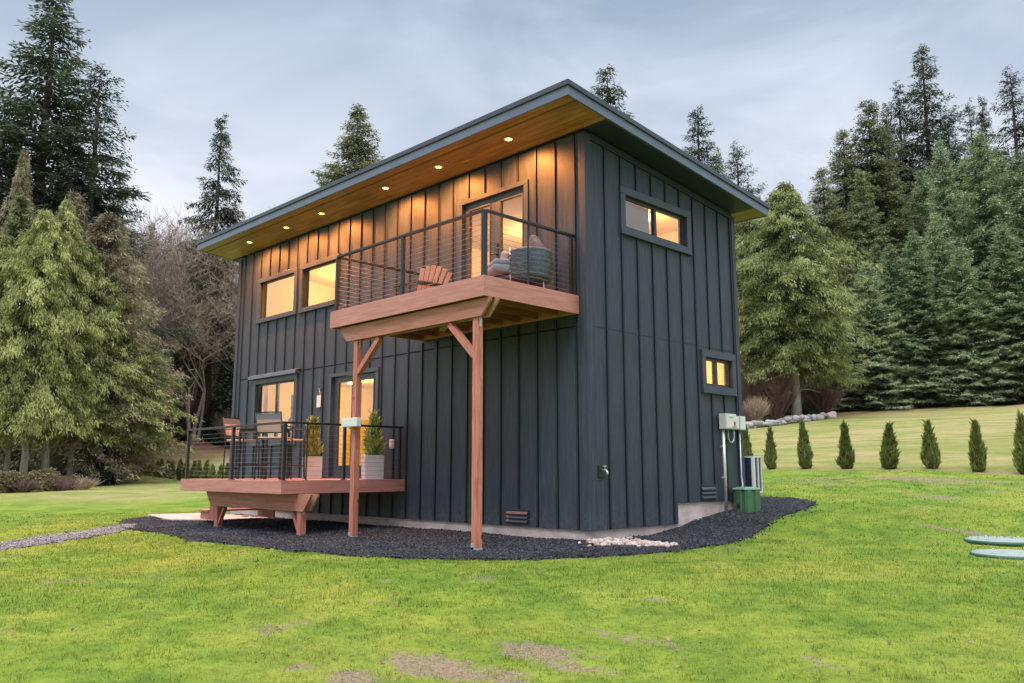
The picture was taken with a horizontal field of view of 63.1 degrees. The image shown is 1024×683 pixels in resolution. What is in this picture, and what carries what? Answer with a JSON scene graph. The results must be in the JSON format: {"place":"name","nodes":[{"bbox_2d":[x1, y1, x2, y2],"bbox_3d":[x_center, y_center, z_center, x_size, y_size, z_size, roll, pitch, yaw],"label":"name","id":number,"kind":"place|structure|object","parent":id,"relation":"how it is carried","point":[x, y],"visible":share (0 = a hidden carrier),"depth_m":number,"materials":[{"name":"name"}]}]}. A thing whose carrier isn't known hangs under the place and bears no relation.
{"place":"outdoors","nodes":[
{"label":"outdoors","id":0,"kind":"place"},
{"bbox_2d":[0,363,1023,682],"bbox_3d":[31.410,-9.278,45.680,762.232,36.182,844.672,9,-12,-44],"label":"ground","id":1,"kind":"structure","parent":0,"point":[164,495],"depth_m":7.70,"materials":[{"name":"green plant"}]},
{"bbox_2d":[0,470,29,492],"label":"bramble bush","id":2,"kind":"object","parent":1,"relation":"on","point":[12,475],"visible":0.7,"depth_m":39.22,"materials":[{"name":"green plant"}]},
{"bbox_2d":[0,147,37,468],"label":"cedar tree","id":3,"kind":"object","parent":1,"relation":"on","point":[21,180],"visible":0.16,"depth_m":57.07,"materials":[{"name":"green plant"}]},
{"bbox_2d":[0,194,41,471],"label":"cedar tree","id":4,"kind":"object","parent":1,"relation":"on","point":[21,211],"visible":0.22,"depth_m":55.51,"materials":[{"name":"green plant"}]},
{"bbox_2d":[0,92,53,231],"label":"fir tree","id":5,"kind":"object","parent":1,"relation":"on","point":[5,121],"visible":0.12,"depth_m":61.02,"materials":[{"name":"green plant"}]},
{"bbox_2d":[0,233,57,460],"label":"cedar tree","id":6,"kind":"object","parent":1,"relation":"on","point":[6,247],"visible":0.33,"depth_m":44.15,"materials":[{"name":"green plant"}]},
{"bbox_2d":[0,253,62,470],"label":"cedar tree","id":7,"kind":"object","parent":1,"relation":"on","point":[7,462],"visible":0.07,"depth_m":45.18,"materials":[{"name":"green plant"}]},
{"bbox_2d":[1,189,89,470],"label":"cedar tree","id":8,"kind":"object","parent":1,"relation":"on","point":[77,202],"visible":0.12,"depth_m":58.85,"materials":[{"name":"green plant"}]},
{"bbox_2d":[25,467,65,491],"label":"bramble bush","id":9,"kind":"object","parent":1,"relation":"on","point":[40,475],"visible":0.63,"depth_m":40.11,"materials":[{"name":"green plant"}]},
{"bbox_2d":[0,209,115,473],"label":"cedar tree","id":10,"kind":"object","parent":1,"relation":"on","point":[40,250],"visible":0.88,"depth_m":44.76,"materials":[{"name":"green plant"}]},
{"bbox_2d":[0,196,115,469],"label":"cedar tree","id":11,"kind":"object","parent":1,"relation":"on","point":[66,217],"visible":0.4,"depth_m":46.44,"materials":[{"name":"green plant"}]},
{"bbox_2d":[37,475,83,490],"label":"dead stems","id":12,"kind":"object","parent":1,"relation":"on","point":[61,487],"visible":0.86,"depth_m":39.75,"materials":[{"name":"brown plant"}]},
{"bbox_2d":[0,522,150,549],"bbox_3d":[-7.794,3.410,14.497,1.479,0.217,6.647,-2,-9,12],"label":"gravel path","id":13,"kind":"structure","parent":1,"relation":"on","point":[57,538],"depth_m":13.83,"materials":[{"name":"grey gravel"}]},
{"bbox_2d":[25,243,156,475],"bbox_3d":[-25.178,1.367,48.486,8.836,14.696,7.791,4,-10,-23],"label":"cedar tree","id":14,"kind":"object","parent":1,"relation":"on","point":[104,321],"visible":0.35,"depth_m":47.82,"materials":[{"name":"green plant"}]},
{"bbox_2d":[65,458,119,485],"bbox_3d":[-25.031,7.600,49.429,2.391,2.141,4.803,9,-12,-44],"label":"evergreen bush","id":15,"kind":"object","parent":1,"relation":"on","point":[108,477],"visible":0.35,"depth_m":48.28,"materials":[{"name":"green plant"}]},
{"bbox_2d":[0,213,193,485],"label":"cedar tree","id":16,"kind":"object","parent":1,"relation":"on","point":[105,228],"visible":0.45,"depth_m":49.72,"materials":[{"name":"green plant"}]},
{"bbox_2d":[0,211,193,479],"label":"cedar tree","id":17,"kind":"object","parent":1,"relation":"on","point":[124,230],"visible":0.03,"depth_m":56.50,"materials":[{"name":"green plant"}]},
{"bbox_2d":[0,0,195,470],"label":"fir tree","id":18,"kind":"object","parent":1,"relation":"on","point":[41,145],"visible":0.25,"depth_m":64.73,"materials":[{"name":"green plant"}]},
{"bbox_2d":[37,261,183,482],"bbox_3d":[-24.887,1.895,52.147,8.251,14.414,8.085,-2,-9,12],"label":"cedar tree","id":19,"kind":"object","parent":1,"relation":"on","point":[171,376],"visible":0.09,"depth_m":51.98,"materials":[{"name":"green plant"}]},
{"bbox_2d":[34,60,197,475],"bbox_3d":[-31.564,-5.848,61.245,14.123,31.741,14.125,-1,-9,8],"label":"fir tree","id":20,"kind":"object","parent":1,"relation":"on","point":[93,180],"visible":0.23,"depth_m":62.50,"materials":[{"name":"green plant"}]},
{"bbox_2d":[51,322,202,475],"bbox_3d":[-24.147,3.741,50.695,10.878,10.253,9.591,1,-9,-6],"label":"cedar tree","id":21,"kind":"object","parent":1,"relation":"on","point":[160,434],"visible":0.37,"depth_m":49.83,"materials":[{"name":"green plant"}]},
{"bbox_2d":[129,269,173,462],"bbox_3d":[-28.005,2.072,60.510,7.648,15.311,7.119,1,-9,-7],"label":"cedar tree","id":22,"kind":"object","parent":1,"relation":"on","point":[144,297],"visible":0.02,"depth_m":61.05,"materials":[{"name":"green plant"}]},
{"bbox_2d":[99,206,238,389],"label":"bare tree","id":23,"kind":"object","parent":1,"relation":"on","point":[159,269],"visible":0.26,"depth_m":70.56,"materials":[{"name":"brown plant"}]},
{"bbox_2d":[125,208,237,421],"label":"bare tree","id":24,"kind":"object","parent":1,"relation":"on","point":[179,396],"visible":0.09,"depth_m":76.95,"materials":[{"name":"brown plant"}]},
{"bbox_2d":[125,212,238,399],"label":"bare tree","id":25,"kind":"object","parent":1,"relation":"on","point":[208,268],"visible":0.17,"depth_m":72.35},
{"bbox_2d":[131,203,245,407],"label":"bare tree","id":26,"kind":"object","parent":1,"relation":"on","point":[177,251],"visible":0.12,"depth_m":73.83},
{"bbox_2d":[142,247,237,429],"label":"bare tree","id":27,"kind":"object","parent":1,"relation":"on","point":[173,314],"visible":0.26,"depth_m":71.08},
{"bbox_2d":[145,267,236,442],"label":"bare tree","id":28,"kind":"object","parent":1,"relation":"on","point":[202,400],"visible":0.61,"depth_m":70.47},
{"bbox_2d":[171,394,212,433],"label":"bare shrub","id":29,"kind":"object","parent":1,"relation":"on","point":[194,409],"visible":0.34,"depth_m":73.01,"materials":[{"name":"plant"}]},
{"bbox_2d":[167,342,216,409],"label":"bare tree","id":30,"kind":"object","parent":1,"relation":"on","point":[199,392],"visible":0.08,"depth_m":82.07,"materials":[{"name":"brown plant"}]},
{"bbox_2d":[128,213,257,411],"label":"bare tree","id":31,"kind":"object","parent":1,"relation":"on","point":[194,393],"visible":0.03,"depth_m":78.69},
{"bbox_2d":[149,254,237,367],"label":"bare tree","id":32,"kind":"object","parent":1,"relation":"on","point":[176,357],"visible":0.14,"depth_m":73.68,"materials":[{"name":"brown plant"}]},
{"bbox_2d":[163,288,236,376],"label":"bare tree","id":33,"kind":"object","parent":1,"relation":"on","point":[217,337],"visible":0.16,"depth_m":71.44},
{"bbox_2d":[162,113,247,417],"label":"fir tree","id":34,"kind":"object","parent":1,"relation":"on","point":[216,186],"visible":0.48,"depth_m":76.00,"materials":[{"name":"green plant"}]},
{"bbox_2d":[148,513,267,520],"bbox_3d":[-6.902,3.945,18.383,1.798,0.185,3.148,9,-12,-44],"label":"concrete landing","id":35,"kind":"object","parent":1,"relation":"on","point":[187,516],"visible":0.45,"depth_m":18.20,"materials":[{"name":"grey concrete"}]},
{"bbox_2d":[207,322,235,443],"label":"evergreen bush","id":36,"kind":"object","parent":1,"relation":"on","point":[223,388],"visible":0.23,"depth_m":71.30,"materials":[{"name":"green plant"}]},
{"bbox_2d":[180,421,404,534],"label":"deck","id":37,"kind":"structure","parent":1,"relation":"on","point":[267,497],"depth_m":14.34,"materials":[{"name":"brown wood"}]},
{"bbox_2d":[222,417,259,478],"bbox_3d":[-5.324,2.085,16.357,0.552,1.202,0.549,-3,-9,20],"label":"bar chair","id":38,"kind":"object","parent":37,"relation":"on","point":[230,422],"visible":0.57,"depth_m":16.36,"materials":[{"name":"brown wood"}]},
{"bbox_2d":[236,428,289,478],"bbox_3d":[-4.755,2.149,15.966,0.720,0.955,0.720,-4,-10,25],"label":"bar table","id":39,"kind":"object","parent":37,"relation":"on","point":[263,454],"visible":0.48,"depth_m":15.85,"materials":[{"name":"black metal"}]},
{"bbox_2d":[254,411,294,479],"bbox_3d":[-4.312,1.887,15.075,0.549,1.202,0.552,-1,-9,9],"label":"bar chair","id":40,"kind":"object","parent":37,"relation":"on","point":[271,416],"visible":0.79,"depth_m":14.92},
{"bbox_2d":[302,456,321,478],"bbox_3d":[-3.960,2.497,16.510,0.346,0.430,0.346,3,-9,-21],"label":"planter","id":41,"kind":"object","parent":37,"relation":"on","point":[311,471],"visible":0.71,"depth_m":16.36,"materials":[{"name":"grey concrete"}]},
{"bbox_2d":[305,415,323,455],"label":"topiary","id":42,"kind":"object","parent":41,"relation":"on","point":[312,435],"visible":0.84,"depth_m":16.49,"materials":[{"name":"green plant"}]},
{"bbox_2d":[361,455,383,478],"bbox_3d":[-2.523,2.275,15.079,0.346,0.430,0.346,3,-9,-21],"label":"planter","id":43,"kind":"object","parent":37,"relation":"on","point":[372,470],"visible":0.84,"depth_m":14.93,"materials":[{"name":"grey concrete"}]},
{"bbox_2d":[361,409,386,454],"bbox_3d":[-2.536,1.669,15.171,0.484,0.916,0.420,-4,-10,26],"label":"topiary","id":44,"kind":"object","parent":43,"relation":"on","point":[371,440],"visible":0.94,"depth_m":15.09,"materials":[{"name":"green plant"}]},
{"bbox_2d":[311,103,384,186],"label":"fir tree","id":45,"kind":"object","parent":1,"relation":"on","point":[355,152],"visible":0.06,"depth_m":91.58,"materials":[{"name":"green plant"}]},
{"bbox_2d":[108,495,834,560],"bbox_3d":[-1.675,3.406,16.526,9.600,0.641,13.360,9,-12,-44],"label":"gravel bed","id":46,"kind":"object","parent":1,"relation":"on","point":[600,553],"visible":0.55,"depth_m":12.32,"materials":[{"name":"black gravel"}]},
{"bbox_2d":[578,536,677,546],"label":"river stones","id":47,"kind":"object","parent":46,"relation":"on","point":[626,541],"visible":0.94,"depth_m":11.43,"materials":[{"name":"white stone"}]},
{"bbox_2d":[732,487,760,512],"bbox_3d":[4.101,2.774,14.563,0.419,0.455,0.344,5,-10,-30],"label":"utility enclosure","id":48,"kind":"object","parent":46,"relation":"on","point":[747,499],"visible":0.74,"depth_m":14.44,"materials":[{"name":"green plastic"}]},
{"bbox_2d":[744,456,762,492],"bbox_3d":[4.168,2.612,15.488,0.300,0.944,0.900,9,-12,-44],"label":"heat pump","id":49,"kind":"object","parent":46,"relation":"on","point":[753,471],"visible":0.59,"depth_m":15.19,"materials":[{"name":"white plastic"}]},
{"bbox_2d":[196,79,769,540],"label":"house","id":50,"kind":"structure","parent":1,"relation":"on","point":[630,375],"depth_m":14.14,"materials":[{"name":"paint"}]},
{"bbox_2d":[249,370,299,446],"bbox_3d":[-5.326,1.525,18.640,0.210,1.607,2.080,9,-12,-44],"label":"window","id":51,"kind":"structure","parent":50,"relation":"in","point":[291,377],"depth_m":18.68,"materials":[{"name":"wood"}]},
{"bbox_2d":[256,267,298,323],"bbox_3d":[-5.364,-1.027,19.098,0.150,1.072,1.780,9,-12,-44],"label":"window","id":52,"kind":"structure","parent":50,"relation":"in","point":[295,270],"depth_m":19.14,"materials":[{"name":"glass"}]},
{"bbox_2d":[298,253,340,313],"bbox_3d":[-4.106,-1.221,17.846,0.150,1.072,1.550,9,-12,-44],"label":"window","id":53,"kind":"structure","parent":50,"relation":"in","point":[305,308],"depth_m":18.10,"materials":[{"name":"glass"}]},
{"bbox_2d":[326,367,379,478],"bbox_3d":[-3.110,1.634,16.429,0.171,2.110,1.720,9,-12,-44],"label":"french door","id":54,"kind":"structure","parent":50,"relation":"in","point":[375,375],"depth_m":16.81,"materials":[{"name":"grey paint"}]},
{"bbox_2d":[330,209,578,550],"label":"balcony","id":55,"kind":"structure","parent":50,"relation":"attached to","point":[476,306],"depth_m":12.26,"materials":[{"name":"brown wood"}]},
{"bbox_2d":[394,265,451,294],"bbox_3d":[-1.462,-0.833,14.193,0.730,0.801,1.027,6,-11,-36],"label":"adirondack chair","id":56,"kind":"object","parent":55,"relation":"on","point":[424,282],"visible":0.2,"depth_m":14.01,"materials":[{"name":"brown wood"}]},
{"bbox_2d":[487,246,553,287],"bbox_3d":[0.115,-1.023,12.438,1.018,0.641,0.977,3,-9,-17],"label":"wicker chair","id":57,"kind":"object","parent":55,"relation":"on","point":[541,263],"visible":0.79,"depth_m":12.05,"materials":[{"name":"wicker"}]},
{"bbox_2d":[458,179,528,280],"bbox_3d":[-0.295,-1.517,14.042,0.171,2.085,1.700,9,-12,-44],"label":"french door","id":58,"kind":"structure","parent":50,"relation":"in","point":[495,203],"depth_m":14.13,"materials":[{"name":"grey paint"}]},
{"bbox_2d":[619,185,692,255],"bbox_3d":[2.397,-1.986,13.945,1.985,0.792,0.160,9,-12,-44],"label":"window","id":59,"kind":"structure","parent":50,"relation":"in","point":[652,238],"depth_m":13.93,"materials":[{"name":"wood"}]},
{"bbox_2d":[700,349,737,396],"bbox_3d":[3.646,0.568,14.804,1.100,0.762,0.160,9,-12,-44],"label":"window","id":60,"kind":"structure","parent":50,"relation":"in","point":[708,388],"depth_m":14.80,"materials":[{"name":"wood"}]},
{"bbox_2d":[719,413,736,511],"bbox_3d":[3.830,2.136,14.566,0.434,1.735,0.158,9,-12,-44],"label":"electric meter box","id":61,"kind":"object","parent":50,"relation":"attached to","point":[727,422],"visible":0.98,"depth_m":14.52,"materials":[{"name":"white plastic"}]},
{"bbox_2d":[589,64,634,118],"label":"fir tree","id":62,"kind":"object","parent":1,"relation":"on","point":[610,98],"visible":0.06,"depth_m":91.08,"materials":[{"name":"green plant"}]},
{"bbox_2d":[681,104,722,172],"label":"fir tree","id":63,"kind":"object","parent":1,"relation":"on","point":[698,152],"visible":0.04,"depth_m":87.99,"materials":[{"name":"green plant"}]},
{"bbox_2d":[721,139,767,257],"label":"fir tree","id":64,"kind":"object","parent":1,"relation":"on","point":[737,154],"visible":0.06,"depth_m":85.46,"materials":[{"name":"green plant"}]},
{"bbox_2d":[743,394,771,420],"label":"bare shrub","id":65,"kind":"object","parent":1,"relation":"on","point":[758,410],"visible":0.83,"depth_m":55.59,"materials":[{"name":"plant"}]},
{"bbox_2d":[740,354,786,420],"bbox_3d":[17.014,3.316,59.875,6.213,4.998,5.756,5,-10,-31],"label":"bare shrub","id":66,"kind":"object","parent":1,"relation":"on","point":[747,392],"visible":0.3,"depth_m":59.05,"materials":[{"name":"brown plant"}]},
{"bbox_2d":[762,424,777,469],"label":"arborvitae shrub","id":67,"kind":"object","parent":1,"relation":"on","point":[770,455],"visible":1,"depth_m":24.63,"materials":[{"name":"green plant"}]},
{"bbox_2d":[745,368,808,419],"bbox_3d":[18.598,3.626,59.474,5.249,4.273,4.883,9,-12,-44],"label":"bare shrub","id":68,"kind":"object","parent":1,"relation":"on","point":[777,396],"visible":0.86,"depth_m":58.43,"materials":[{"name":"brown plant"}]},
{"bbox_2d":[734,218,839,392],"bbox_3d":[18.885,-2.052,62.956,12.419,16.780,11.015,5,-10,-30],"label":"cedar tree","id":69,"kind":"object","parent":1,"relation":"on","point":[742,229],"visible":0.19,"depth_m":60.74,"materials":[{"name":"green plant"}]},
{"bbox_2d":[746,412,827,428],"bbox_3d":[17.657,5.319,54.854,10.727,1.709,1.254,6,-10,-33],"label":"stone border","id":70,"kind":"object","parent":1,"relation":"on","point":[785,420],"visible":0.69,"depth_m":54.93,"materials":[{"name":"grey stone"}]},
{"bbox_2d":[797,419,813,468],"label":"arborvitae shrub","id":71,"kind":"object","parent":1,"relation":"on","point":[805,454],"visible":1,"depth_m":23.87,"materials":[{"name":"green plant"}]},
{"bbox_2d":[736,180,888,415],"bbox_3d":[19.742,-2.776,61.042,14.973,18.064,13.281,-5,-10,31],"label":"cedar tree","id":72,"kind":"object","parent":1,"relation":"on","point":[819,298],"visible":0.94,"depth_m":58.66,"materials":[{"name":"green plant"}]},
{"bbox_2d":[801,377,847,413],"bbox_3d":[23.226,4.098,62.092,3.724,3.008,3.934,9,-12,-44],"label":"bare shrub","id":73,"kind":"object","parent":1,"relation":"on","point":[826,401],"visible":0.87,"depth_m":61.64,"materials":[{"name":"brown plant"}]},
{"bbox_2d":[799,167,875,405],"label":"fir tree","id":74,"kind":"object","parent":1,"relation":"on","point":[826,220],"visible":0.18,"depth_m":74.03,"materials":[{"name":"green plant"}]},
{"bbox_2d":[807,291,880,410],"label":"spruce tree","id":75,"kind":"object","parent":1,"relation":"on","point":[845,390],"visible":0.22,"depth_m":67.88,"materials":[{"name":"green plant"}]},
{"bbox_2d":[835,419,854,468],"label":"arborvitae shrub","id":76,"kind":"object","parent":1,"relation":"on","point":[845,459],"visible":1,"depth_m":23.00,"materials":[{"name":"green plant"}]},
{"bbox_2d":[808,128,887,398],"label":"conifer tree","id":77,"kind":"object","parent":1,"relation":"on","point":[836,166],"visible":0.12,"depth_m":78.83,"materials":[{"name":"green plant"}]},
{"bbox_2d":[838,168,909,402],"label":"fir tree","id":78,"kind":"object","parent":1,"relation":"on","point":[864,216],"visible":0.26,"depth_m":73.02,"materials":[{"name":"green plant"}]},
{"bbox_2d":[833,260,925,410],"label":"spruce tree","id":79,"kind":"object","parent":1,"relation":"on","point":[868,395],"visible":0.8,"depth_m":65.02,"materials":[{"name":"green plant"}]},
{"bbox_2d":[832,99,945,360],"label":"conifer tree","id":80,"kind":"object","parent":1,"relation":"on","point":[877,169],"visible":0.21,"depth_m":77.25,"materials":[{"name":"green plant"}]},
{"bbox_2d":[879,420,901,468],"bbox_3d":[10.070,2.801,22.277,0.614,1.410,0.585,7,-8,-36],"label":"arborvitae shrub","id":81,"kind":"object","parent":1,"relation":"on","point":[889,453],"visible":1,"depth_m":22.18,"materials":[{"name":"green plant"}]},
{"bbox_2d":[852,243,946,407],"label":"spruce tree","id":82,"kind":"object","parent":1,"relation":"on","point":[892,296],"visible":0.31,"depth_m":67.55,"materials":[{"name":"green plant"}]},
{"bbox_2d":[885,80,928,236],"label":"fir tree","id":83,"kind":"object","parent":1,"relation":"on","point":[899,115],"visible":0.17,"depth_m":85.85,"materials":[{"name":"green plant"}]},
{"bbox_2d":[883,185,938,400],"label":"fir tree","id":84,"kind":"object","parent":1,"relation":"on","point":[906,221],"visible":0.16,"depth_m":74.13,"materials":[{"name":"green plant"}]},
{"bbox_2d":[878,230,974,406],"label":"spruce tree","id":85,"kind":"object","parent":1,"relation":"on","point":[919,302],"visible":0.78,"depth_m":65.14,"materials":[{"name":"green plant"}]},
{"bbox_2d":[919,417,941,468],"bbox_3d":[10.798,2.640,21.539,0.527,1.488,0.522,-7,-11,37],"label":"arborvitae shrub","id":86,"kind":"object","parent":1,"relation":"on","point":[930,456],"visible":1,"depth_m":21.45,"materials":[{"name":"green plant"}]},
{"bbox_2d":[905,169,958,283],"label":"spruce tree","id":87,"kind":"object","parent":1,"relation":"on","point":[922,196],"visible":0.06,"depth_m":79.86,"materials":[{"name":"green plant"}]},
{"bbox_2d":[892,43,983,250],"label":"fir tree","id":88,"kind":"object","parent":1,"relation":"on","point":[927,152],"visible":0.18,"depth_m":85.93,"materials":[{"name":"green plant"}]},
{"bbox_2d":[900,212,997,403],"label":"spruce tree","id":89,"kind":"object","parent":1,"relation":"on","point":[939,256],"visible":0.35,"depth_m":67.03,"materials":[{"name":"green plant"}]},
{"bbox_2d":[913,139,989,374],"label":"spruce tree","id":90,"kind":"object","parent":1,"relation":"on","point":[935,203],"visible":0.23,"depth_m":73.40,"materials":[{"name":"green plant"}]},
{"bbox_2d":[946,161,984,292],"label":"fir tree","id":91,"kind":"object","parent":1,"relation":"on","point":[959,177],"visible":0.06,"depth_m":80.93,"materials":[{"name":"green plant"}]},
{"bbox_2d":[916,248,1023,405],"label":"spruce tree","id":92,"kind":"object","parent":1,"relation":"on","point":[973,397],"visible":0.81,"depth_m":63.88,"materials":[{"name":"green plant"}]},
{"bbox_2d":[958,98,991,209],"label":"fir tree","id":93,"kind":"object","parent":1,"relation":"on","point":[968,127],"visible":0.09,"depth_m":90.42,"materials":[{"name":"green plant"}]},
{"bbox_2d":[927,130,1023,397],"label":"spruce tree","id":94,"kind":"object","parent":1,"relation":"on","point":[977,217],"visible":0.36,"depth_m":70.12,"materials":[{"name":"green plant"}]},
{"bbox_2d":[967,418,987,471],"bbox_3d":[11.592,2.599,20.732,0.473,1.476,0.507,-2,-9,10],"label":"arborvitae shrub","id":95,"kind":"object","parent":1,"relation":"on","point":[977,454],"visible":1,"depth_m":20.66,"materials":[{"name":"green plant"}]},
{"bbox_2d":[973,96,1010,194],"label":"fir tree","id":96,"kind":"object","parent":1,"relation":"on","point":[983,122],"visible":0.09,"depth_m":92.66,"materials":[{"name":"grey plant"}]},
{"bbox_2d":[962,148,1023,397],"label":"spruce tree","id":97,"kind":"object","parent":1,"relation":"on","point":[1015,231],"visible":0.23,"depth_m":68.47,"materials":[{"name":"green plant"}]},
{"bbox_2d":[963,222,1023,403],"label":"spruce tree","id":98,"kind":"object","parent":1,"relation":"on","point":[1009,303],"visible":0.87,"depth_m":63.75,"materials":[{"name":"green plant"}]},
{"bbox_2d":[963,535,1023,545],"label":"tank lid","id":99,"kind":"object","parent":1,"relation":"on","point":[998,540],"visible":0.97,"depth_m":11.66,"materials":[{"name":"plastic"}]},
{"bbox_2d":[969,548,1023,559],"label":"tank lid","id":100,"kind":"object","parent":1,"relation":"on","point":[993,553],"visible":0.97,"depth_m":10.34,"materials":[{"name":"plastic"}]},
{"bbox_2d":[970,148,1023,291],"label":"fir tree","id":101,"kind":"object","parent":1,"relation":"on","point":[1002,163],"visible":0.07,"depth_m":78.95,"materials":[{"name":"green plant"}]},
{"bbox_2d":[971,64,1023,237],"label":"fir tree","id":102,"kind":"object","parent":1,"relation":"on","point":[1017,128],"visible":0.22,"depth_m":84.44,"materials":[{"name":"green plant"}]},
{"bbox_2d":[1011,408,1023,473],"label":"arborvitae shrub","id":103,"kind":"object","parent":1,"relation":"on","point":[1018,453],"visible":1,"depth_m":20.03,"materials":[{"name":"green plant"}]},
{"bbox_2d":[0,0,1023,285],"label":"sky","id":104,"kind":"structure","parent":0,"point":[779,78],"materials":[{"name":"grey"}]},
{"bbox_2d":[11,493,1022,681],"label":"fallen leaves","id":105,"kind":"object","parent":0,"point":[667,638],"visible":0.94,"depth_m":7.24,"materials":[{"name":"brown plant"}]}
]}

